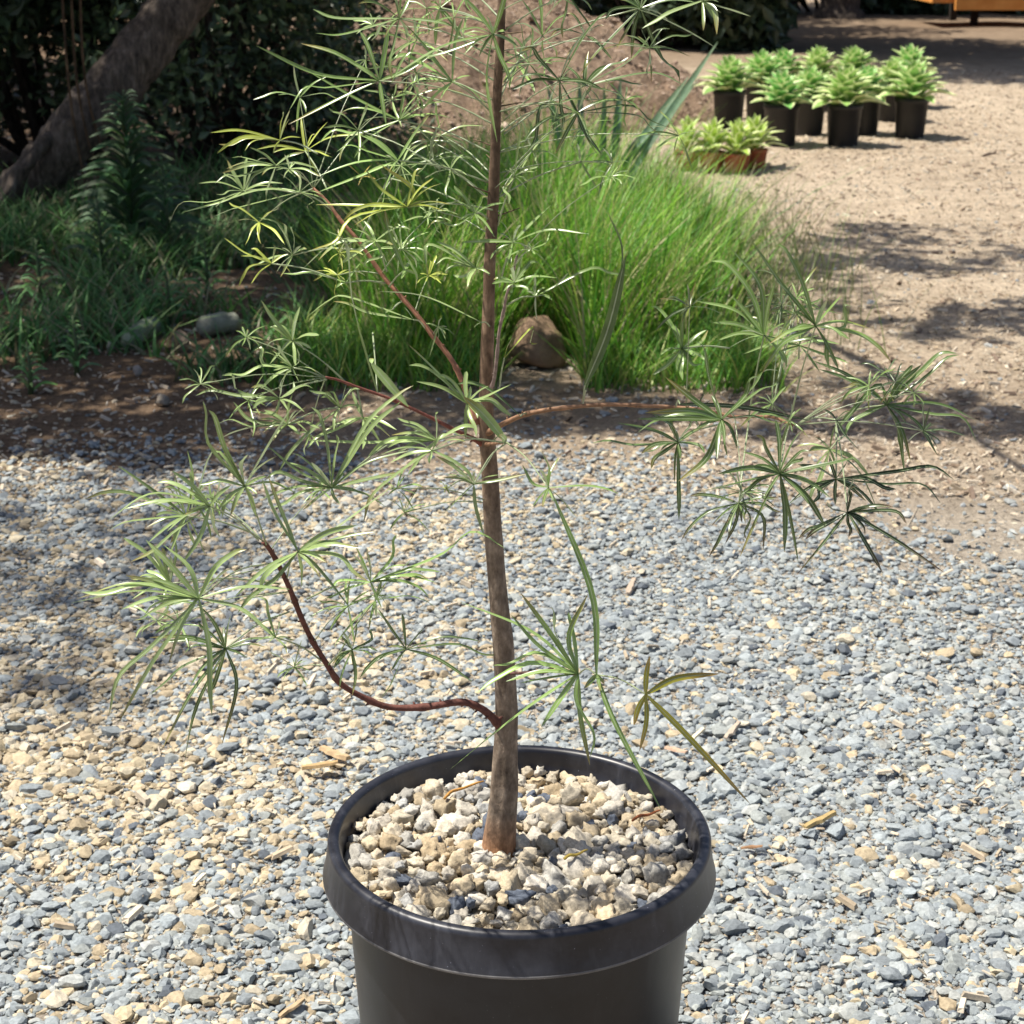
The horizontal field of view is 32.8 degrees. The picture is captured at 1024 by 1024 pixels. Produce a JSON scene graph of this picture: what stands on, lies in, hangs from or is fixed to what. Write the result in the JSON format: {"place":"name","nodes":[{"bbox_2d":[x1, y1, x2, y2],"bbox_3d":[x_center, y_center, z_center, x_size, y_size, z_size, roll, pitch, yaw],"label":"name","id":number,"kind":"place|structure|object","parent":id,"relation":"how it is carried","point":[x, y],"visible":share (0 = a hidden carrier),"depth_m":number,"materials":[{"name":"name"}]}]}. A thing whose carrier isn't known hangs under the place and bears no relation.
{"place":"outdoors","nodes":[
{"label":"outdoors","id":0,"kind":"place"},
{"bbox_2d":[0,0,1023,1023],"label":"ground","id":1,"kind":"structure","parent":0,"point":[987,42],"depth_m":3.54,"materials":[{"name":"grey gravel"}]},
{"bbox_2d":[9,341,56,394],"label":"weed","id":2,"kind":"object","parent":1,"relation":"on","point":[30,377],"visible":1,"depth_m":3.50,"materials":[{"name":"green plant"}]},
{"bbox_2d":[6,239,67,312],"bbox_3d":[-1.148,-0.570,4.215,0.152,0.180,0.140,0,19,0],"label":"weed","id":3,"kind":"object","parent":1,"relation":"on","point":[37,267],"visible":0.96,"depth_m":4.22,"materials":[{"name":"green plant"}]},
{"bbox_2d":[35,328,67,347],"bbox_3d":[-1.033,-0.391,3.908,0.103,0.039,0.040,13,23,33],"label":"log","id":4,"kind":"object","parent":1,"relation":"on","point":[59,340],"visible":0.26,"depth_m":3.88,"materials":[{"name":"brown wood"}]},
{"bbox_2d":[0,0,122,140],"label":"shrub","id":5,"kind":"object","parent":1,"relation":"on","point":[6,61],"visible":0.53,"depth_m":6.46,"materials":[{"name":"green plant"}]},
{"bbox_2d":[51,315,101,375],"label":"weed","id":6,"kind":"object","parent":1,"relation":"on","point":[77,357],"visible":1,"depth_m":3.64,"materials":[{"name":"green plant"}]},
{"bbox_2d":[62,188,131,272],"bbox_3d":[-1.093,-0.738,4.613,0.186,0.240,0.157,18,26,42],"label":"weed","id":7,"kind":"object","parent":1,"relation":"on","point":[98,234],"visible":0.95,"depth_m":4.60,"materials":[{"name":"green plant"}]},
{"bbox_2d":[0,0,214,221],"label":"leaning tree","id":8,"kind":"object","parent":1,"relation":"on","point":[138,56],"visible":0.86,"depth_m":5.45,"materials":[{"name":"brown plant"}]},
{"bbox_2d":[61,0,116,203],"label":"hanging vines","id":9,"kind":"object","parent":8,"relation":"hanging from","point":[76,77],"visible":0.73,"depth_m":5.33,"materials":[{"name":"plant"}]},
{"bbox_2d":[107,341,113,351],"bbox_3d":[-0.889,-0.366,3.856,0.015,0.029,0.016,-14,23,-35],"label":"stone","id":10,"kind":"object","parent":1,"relation":"on","point":[108,344],"visible":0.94,"depth_m":3.85,"materials":[{"name":"grey stone"}]},
{"bbox_2d":[133,365,141,375],"bbox_3d":[-0.786,-0.296,3.650,0.020,0.026,0.017,12,23,32],"label":"stone","id":11,"kind":"object","parent":1,"relation":"on","point":[137,370],"visible":1,"depth_m":3.64,"materials":[{"name":"grey stone"}]},
{"bbox_2d":[120,316,160,349],"bbox_3d":[-0.841,-0.406,3.942,0.048,0.048,0.203,3,19,8],"label":"rock","id":12,"kind":"object","parent":1,"relation":"on","point":[126,337],"visible":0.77,"depth_m":3.91,"materials":[{"name":"grey stone"}]},
{"bbox_2d":[68,89,216,243],"bbox_3d":[-1.048,-0.946,4.873,0.423,0.465,0.370,0,19,0],"label":"weed","id":13,"kind":"object","parent":1,"relation":"on","point":[126,190],"visible":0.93,"depth_m":4.86,"materials":[{"name":"green plant"}]},
{"bbox_2d":[0,0,286,162],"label":"shrub","id":14,"kind":"object","parent":1,"relation":"on","point":[9,114],"visible":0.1,"depth_m":6.66,"materials":[{"name":"green plant"}]},
{"bbox_2d":[157,394,169,405],"bbox_3d":[-0.686,-0.220,3.424,0.026,0.026,0.022,0,19,0],"label":"stone","id":15,"kind":"object","parent":1,"relation":"on","point":[163,399],"visible":1,"depth_m":3.42,"materials":[{"name":"grey stone"}]},
{"bbox_2d":[127,156,209,257],"bbox_3d":[-0.938,-0.826,4.777,0.236,0.300,0.212,-13,23,-34],"label":"weed","id":16,"kind":"object","parent":1,"relation":"on","point":[166,219],"visible":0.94,"depth_m":4.76,"materials":[{"name":"green plant"}]},
{"bbox_2d":[145,264,199,324],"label":"weed","id":17,"kind":"object","parent":1,"relation":"on","point":[167,292],"visible":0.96,"depth_m":4.07,"materials":[{"name":"green plant"}]},
{"bbox_2d":[171,330,189,352],"bbox_3d":[-0.734,-0.377,3.856,0.040,0.050,0.032,0,19,0],"label":"stone","id":18,"kind":"object","parent":1,"relation":"on","point":[182,339],"visible":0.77,"depth_m":3.85,"materials":[{"name":"grey stone"}]},
{"bbox_2d":[180,238,234,300],"bbox_3d":[-0.762,-0.599,4.332,0.140,0.160,0.105,0,19,0],"label":"weed","id":19,"kind":"object","parent":1,"relation":"on","point":[206,267],"visible":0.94,"depth_m":4.34,"materials":[{"name":"green plant"}]},
{"bbox_2d":[27,0,402,172],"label":"shrub","id":20,"kind":"object","parent":1,"relation":"on","point":[183,76],"visible":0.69,"depth_m":6.33,"materials":[{"name":"green plant"}]},
{"bbox_2d":[196,311,240,336],"bbox_3d":[-0.677,-0.433,4.011,0.110,0.056,0.057,-14,23,-35],"label":"rock","id":21,"kind":"object","parent":1,"relation":"on","point":[224,321],"visible":0.93,"depth_m":3.99,"materials":[{"name":"grey stone"}]},
{"bbox_2d":[234,311,273,365],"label":"weed","id":22,"kind":"object","parent":1,"relation":"on","point":[250,329],"visible":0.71,"depth_m":3.72,"materials":[{"name":"green plant"}]},
{"bbox_2d":[0,130,548,387],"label":"ground cover","id":23,"kind":"object","parent":1,"relation":"on","point":[44,225],"visible":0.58,"depth_m":4.63,"materials":[{"name":"green plant"}]},
{"bbox_2d":[186,0,439,158],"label":"shrub","id":24,"kind":"object","parent":1,"relation":"on","point":[386,84],"visible":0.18,"depth_m":6.93,"materials":[{"name":"green plant"}]},
{"bbox_2d":[136,0,713,142],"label":"dirt mound","id":25,"kind":"object","parent":1,"relation":"on","point":[692,106],"visible":0.23,"depth_m":7.99,"materials":[{"name":"soil"}]},
{"bbox_2d":[140,0,715,139],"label":"dirt clods","id":26,"kind":"object","parent":1,"relation":"on","point":[615,20],"visible":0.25,"depth_m":8.07,"materials":[{"name":"soil"}]},
{"bbox_2d":[0,632,1023,1023],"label":"gravel","id":27,"kind":"structure","parent":1,"relation":"on","point":[296,960],"depth_m":1.88,"materials":[{"name":"grey gravel"}]},
{"bbox_2d":[278,997,304,1018],"bbox_3d":[-0.193,0.434,1.526,0.027,0.008,0.007,-18,26,-41],"label":"wood chip","id":28,"kind":"object","parent":27,"relation":"on","point":[292,1007],"visible":1,"depth_m":1.52,"materials":[{"name":"beige wood"}]},
{"bbox_2d":[302,760,337,769],"bbox_3d":[-0.215,0.283,1.950,0.040,0.008,0.011,-2,19,-5],"label":"wood chip","id":29,"kind":"object","parent":27,"relation":"on","point":[317,765],"visible":1,"depth_m":1.95,"materials":[{"name":"beige wood"}]},
{"bbox_2d":[319,745,350,760],"bbox_3d":[-0.202,0.274,1.987,0.013,0.011,0.053,-15,24,-37],"label":"wood chip","id":30,"kind":"object","parent":27,"relation":"on","point":[334,753],"visible":1,"depth_m":1.98,"materials":[{"name":"beige wood"}]},
{"bbox_2d":[323,745,715,1023],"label":"nursery pot","id":31,"kind":"object","parent":27,"relation":"on","point":[415,968],"visible":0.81,"depth_m":1.22,"materials":[{"name":"black plastic"}]},
{"bbox_2d":[664,746,687,752],"bbox_3d":[0.188,0.273,1.998,0.009,0.008,0.032,-16,25,-39],"label":"wood chip","id":32,"kind":"object","parent":27,"relation":"on","point":[674,749],"visible":1,"depth_m":2.00,"materials":[{"name":"beige wood"}]},
{"bbox_2d":[723,721,740,739],"bbox_3d":[0.259,0.256,2.046,0.010,0.009,0.036,10,21,27],"label":"wood chip","id":33,"kind":"object","parent":27,"relation":"on","point":[732,729],"visible":1,"depth_m":2.04,"materials":[{"name":"beige wood"}]},
{"bbox_2d":[741,845,762,848],"bbox_3d":[0.246,0.344,1.790,0.022,0.007,0.010,0,19,0],"label":"wood chip","id":34,"kind":"object","parent":27,"relation":"on","point":[751,846],"visible":1,"depth_m":1.79,"materials":[{"name":"beige wood"}]},
{"bbox_2d":[802,810,836,828],"bbox_3d":[0.326,0.325,1.841,0.041,0.010,0.011,-11,22,-29],"label":"wood chip","id":35,"kind":"object","parent":27,"relation":"on","point":[819,820],"visible":1,"depth_m":1.84,"materials":[{"name":"beige wood"}]},
{"bbox_2d":[0,468,1023,1023],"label":"grit","id":36,"kind":"object","parent":1,"relation":"on","point":[92,758],"visible":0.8,"depth_m":2.09,"materials":[{"name":"gravel"}]},
{"bbox_2d":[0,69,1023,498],"bbox_3d":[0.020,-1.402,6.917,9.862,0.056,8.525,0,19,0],"label":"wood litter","id":37,"kind":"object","parent":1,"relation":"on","point":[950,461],"visible":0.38,"depth_m":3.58,"materials":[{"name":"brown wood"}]},
{"bbox_2d":[0,464,1023,1023],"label":"wood slivers","id":38,"kind":"object","parent":1,"relation":"on","point":[282,850],"visible":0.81,"depth_m":2.06,"materials":[{"name":"beige wood"}]},
{"bbox_2d":[0,103,1023,507],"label":"loose stones","id":39,"kind":"object","parent":1,"relation":"on","point":[612,479],"visible":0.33,"depth_m":3.35,"materials":[{"name":"grey stone"}]},
{"bbox_2d":[203,69,864,384],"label":"grass","id":40,"kind":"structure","parent":1,"relation":"on","point":[653,222],"depth_m":3.87,"materials":[{"name":"green plant"}]},
{"bbox_2d":[508,315,565,368],"bbox_3d":[0.050,-0.363,3.733,0.106,0.120,0.104,-15,24,-37],"label":"boulder","id":41,"kind":"object","parent":1,"relation":"on","point":[542,353],"visible":0.93,"depth_m":3.70,"materials":[{"name":"brown stone"}]},
{"bbox_2d":[574,0,610,15],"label":"shrub","id":42,"kind":"object","parent":1,"relation":"on","point":[598,10],"visible":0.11,"depth_m":16.87,"materials":[{"name":"green plant"}]},
{"bbox_2d":[528,42,717,201],"bbox_3d":[0.291,-0.918,4.553,0.457,0.605,0.228,5,20,16],"label":"spiky plant","id":43,"kind":"object","parent":1,"relation":"on","point":[674,99],"visible":0.4,"depth_m":4.54,"materials":[{"name":"green plant"}]},
{"bbox_2d":[623,25,655,41],"bbox_3d":[1.366,-5.472,12.632,3.974,4.124,6.611,-10,21,-27],"label":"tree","id":44,"kind":"object","parent":1,"relation":"on","point":[629,33],"visible":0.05,"depth_m":13.41,"materials":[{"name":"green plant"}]},
{"bbox_2d":[673,149,699,170],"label":"plant pot","id":45,"kind":"object","parent":1,"relation":"on","point":[693,155],"visible":0.4,"depth_m":6.64,"materials":[{"name":"ceramic"}]},
{"bbox_2d":[656,115,704,150],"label":"agave","id":46,"kind":"object","parent":45,"relation":"in","point":[684,128],"visible":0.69,"depth_m":6.63,"materials":[{"name":"green plant"}]},
{"bbox_2d":[573,0,801,52],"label":"shrub","id":47,"kind":"object","parent":1,"relation":"on","point":[766,25],"visible":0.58,"depth_m":12.48,"materials":[{"name":"green plant"}]},
{"bbox_2d":[699,150,725,171],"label":"plant pot","id":48,"kind":"object","parent":1,"relation":"on","point":[719,164],"visible":0.61,"depth_m":6.61,"materials":[{"name":"ceramic"}]},
{"bbox_2d":[686,116,731,152],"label":"agave","id":49,"kind":"object","parent":48,"relation":"in","point":[713,129],"visible":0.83,"depth_m":6.59,"materials":[{"name":"green plant"}]},
{"bbox_2d":[713,89,745,128],"bbox_3d":[0.989,-1.839,7.941,0.150,0.172,0.150,10,21,28],"label":"plant pot","id":50,"kind":"object","parent":1,"relation":"on","point":[732,109],"visible":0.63,"depth_m":7.88,"materials":[{"name":"plastic"}]},
{"bbox_2d":[694,54,768,94],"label":"agave","id":51,"kind":"object","parent":50,"relation":"in","point":[731,75],"visible":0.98,"depth_m":7.86,"materials":[{"name":"green plant"}]},
{"bbox_2d":[723,151,750,173],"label":"plant pot","id":52,"kind":"object","parent":1,"relation":"on","point":[732,158],"visible":0.67,"depth_m":6.55,"materials":[{"name":"ceramic"}]},
{"bbox_2d":[707,117,770,154],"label":"agave","id":53,"kind":"object","parent":52,"relation":"in","point":[739,130],"visible":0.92,"depth_m":6.54,"materials":[{"name":"green plant"}]},
{"bbox_2d":[743,147,767,169],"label":"plant pot","id":54,"kind":"object","parent":1,"relation":"on","point":[760,155],"visible":0.69,"depth_m":6.64,"materials":[{"name":"ceramic"}]},
{"bbox_2d":[742,113,785,149],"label":"agave","id":55,"kind":"object","parent":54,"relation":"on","point":[755,122],"visible":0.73,"depth_m":6.63,"materials":[{"name":"green plant"}]},
{"bbox_2d":[746,84,770,121],"bbox_3d":[1.179,-1.946,8.258,0.150,0.172,0.150,-4,19,-10],"label":"plant pot","id":56,"kind":"object","parent":1,"relation":"on","point":[756,108],"visible":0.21,"depth_m":8.21,"materials":[{"name":"plastic"}]},
{"bbox_2d":[740,48,791,84],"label":"agave","id":57,"kind":"object","parent":56,"relation":"in","point":[762,63],"visible":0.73,"depth_m":8.16,"materials":[{"name":"green plant"}]},
{"bbox_2d":[763,102,799,146],"bbox_3d":[1.121,-1.617,7.260,0.150,0.172,0.150,0,19,0],"label":"plant pot","id":58,"kind":"object","parent":1,"relation":"on","point":[783,119],"visible":0.81,"depth_m":7.21,"materials":[{"name":"plastic"}]},
{"bbox_2d":[750,69,821,108],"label":"agave","id":59,"kind":"object","parent":58,"relation":"in","point":[783,87],"visible":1,"depth_m":7.18,"materials":[{"name":"green plant"}]},
{"bbox_2d":[787,0,800,13],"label":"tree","id":60,"kind":"object","parent":1,"relation":"on","point":[794,3],"visible":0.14,"depth_m":17.21,"materials":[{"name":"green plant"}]},
{"bbox_2d":[645,153,974,356],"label":"grass","id":61,"kind":"structure","parent":1,"relation":"on","point":[772,264],"depth_m":4.48,"materials":[{"name":"green plant"}]},
{"bbox_2d":[796,96,826,135],"bbox_3d":[1.310,-1.751,7.684,0.150,0.172,0.150,-11,22,-29],"label":"plant pot","id":62,"kind":"object","parent":1,"relation":"on","point":[810,121],"visible":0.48,"depth_m":7.63,"materials":[{"name":"plastic"}]},
{"bbox_2d":[792,64,831,98],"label":"agave","id":63,"kind":"object","parent":62,"relation":"in","point":[812,76],"visible":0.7,"depth_m":7.60,"materials":[{"name":"green plant"}]},
{"bbox_2d":[812,0,864,18],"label":"tree","id":64,"kind":"object","parent":1,"relation":"on","point":[838,9],"visible":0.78,"depth_m":16.37,"materials":[{"name":"brown plant"}]},
{"bbox_2d":[826,103,862,146],"bbox_3d":[1.380,-1.613,7.244,0.150,0.172,0.150,-15,24,-38],"label":"plant pot","id":65,"kind":"object","parent":1,"relation":"on","point":[843,124],"visible":0.91,"depth_m":7.19,"materials":[{"name":"plastic"}]},
{"bbox_2d":[809,65,888,108],"bbox_3d":[1.397,-1.759,7.199,0.334,0.182,0.363,5,20,15],"label":"agave","id":66,"kind":"object","parent":65,"relation":"in","point":[845,85],"visible":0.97,"depth_m":7.15,"materials":[{"name":"green plant"}]},
{"bbox_2d":[859,0,878,12],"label":"shrub","id":67,"kind":"object","parent":1,"relation":"on","point":[867,4],"visible":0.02,"depth_m":16.91,"materials":[{"name":"green plant"}]},
{"bbox_2d":[859,99,880,135],"bbox_3d":[1.561,-1.759,7.721,0.150,0.172,0.150,7,20,18],"label":"plant pot","id":68,"kind":"object","parent":1,"relation":"on","point":[870,113],"visible":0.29,"depth_m":7.67,"materials":[{"name":"plastic"}]},
{"bbox_2d":[856,64,895,101],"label":"agave","id":69,"kind":"object","parent":68,"relation":"in","point":[869,71],"visible":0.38,"depth_m":7.63,"materials":[{"name":"green plant"}]},
{"bbox_2d":[799,0,970,15],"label":"shrub","id":70,"kind":"object","parent":1,"relation":"on","point":[940,9],"visible":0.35,"depth_m":16.92,"materials":[{"name":"green plant"}]},
{"bbox_2d":[876,83,897,121],"bbox_3d":[1.778,-1.924,8.175,0.150,0.172,0.150,-7,20,-19],"label":"plant pot","id":71,"kind":"object","parent":1,"relation":"on","point":[887,113],"visible":0.31,"depth_m":8.13,"materials":[{"name":"plastic"}]},
{"bbox_2d":[894,97,929,138],"bbox_3d":[1.744,-1.727,7.613,0.150,0.172,0.150,3,19,9],"label":"plant pot","id":72,"kind":"object","parent":1,"relation":"on","point":[910,118],"visible":0.94,"depth_m":7.56,"materials":[{"name":"plastic"}]},
{"bbox_2d":[877,59,956,102],"bbox_3d":[1.747,-1.876,7.571,0.351,0.186,0.336,-15,24,-37],"label":"agave","id":73,"kind":"object","parent":72,"relation":"in","point":[912,83],"visible":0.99,"depth_m":7.53,"materials":[{"name":"green plant"}]},
{"bbox_2d":[920,0,1023,25],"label":"timber platform","id":74,"kind":"structure","parent":1,"relation":"on","point":[974,6],"depth_m":14.90,"materials":[{"name":"orange wood"}]},
{"bbox_2d":[982,151,995,156],"bbox_3d":[1.905,-1.430,6.945,0.054,0.025,0.016,0,19,0],"label":"bark scrap","id":75,"kind":"object","parent":1,"relation":"on","point":[988,154],"visible":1,"depth_m":6.94,"materials":[{"name":"brown wood"}]},
{"bbox_2d":[992,10,1023,14],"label":"shrub","id":76,"kind":"object","parent":1,"relation":"on","point":[1018,12],"visible":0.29,"depth_m":17.04,"materials":[{"name":"green plant"}]},
{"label":"plant pot","id":77,"kind":"object","parent":1,"relation":"on","visible":0},
{"bbox_2d":[793,45,843,76],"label":"agave","id":78,"kind":"object","parent":77,"relation":"in","point":[819,56],"visible":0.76,"depth_m":8.65,"materials":[{"name":"green plant"}]},
{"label":"plant pot","id":79,"kind":"object","parent":1,"relation":"on","visible":0},
{"bbox_2d":[832,45,876,72],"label":"agave","id":80,"kind":"object","parent":79,"relation":"in","point":[854,57],"visible":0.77,"depth_m":8.79,"materials":[{"name":"green plant"}]},
{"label":"plant pot","id":81,"kind":"object","parent":1,"relation":"on","visible":0},
{"bbox_2d":[877,43,937,73],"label":"agave","id":82,"kind":"object","parent":81,"relation":"in","point":[910,52],"visible":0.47,"depth_m":8.75,"materials":[{"name":"green plant"}]},
{"bbox_2d":[0,389,1023,640],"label":"gravel","id":83,"kind":"structure","parent":0,"point":[54,527],"depth_m":2.61,"materials":[{"name":"grey gravel"}]},
{"bbox_2d":[626,577,636,593],"bbox_3d":[0.169,0.105,2.485,0.011,0.009,0.044,5,19,14],"label":"wood chip","id":84,"kind":"object","parent":83,"relation":"on","point":[630,586],"visible":1,"depth_m":2.48,"materials":[{"name":"beige wood"}]},
{"bbox_2d":[344,765,693,929],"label":"pot gravel","id":85,"kind":"structure","parent":0,"point":[558,821],"depth_m":1.30,"materials":[{"name":"beige gravel"}]},
{"bbox_2d":[443,780,483,799],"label":"twig","id":86,"kind":"object","parent":85,"relation":"on","point":[456,790],"visible":1,"depth_m":1.38,"materials":[{"name":"brown wood"}]},
{"bbox_2d":[73,0,975,858],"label":"sapling","id":87,"kind":"object","parent":85,"relation":"on","point":[499,834],"visible":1,"depth_m":1.12,"materials":[{"name":"green plant"}]},
{"bbox_2d":[563,849,587,859],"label":"twig","id":88,"kind":"object","parent":85,"relation":"on","point":[572,855],"visible":1,"depth_m":1.28,"materials":[{"name":"yellow wood"}]},
{"bbox_2d":[631,810,660,821],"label":"twig","id":89,"kind":"object","parent":85,"relation":"on","point":[641,815],"visible":1,"depth_m":1.33,"materials":[{"name":"brown wood"}]},
{"bbox_2d":[239,295,814,393],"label":"grass","id":90,"kind":"structure","parent":0,"point":[737,364],"depth_m":3.61,"materials":[{"name":"green plant"}]},
{"bbox_2d":[874,57,907,84],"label":"agave","id":91,"kind":"object","parent":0,"point":[893,64],"visible":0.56,"depth_m":8.09,"materials":[{"name":"green plant"}]},
{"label":"plant pot","id":92,"kind":"object","parent":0,"visible":0},
{"bbox_2d":[772,47,807,77],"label":"agave","id":93,"kind":"object","parent":92,"relation":"in","point":[783,55],"visible":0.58,"depth_m":8.65,"materials":[{"name":"green plant"}]}
]}

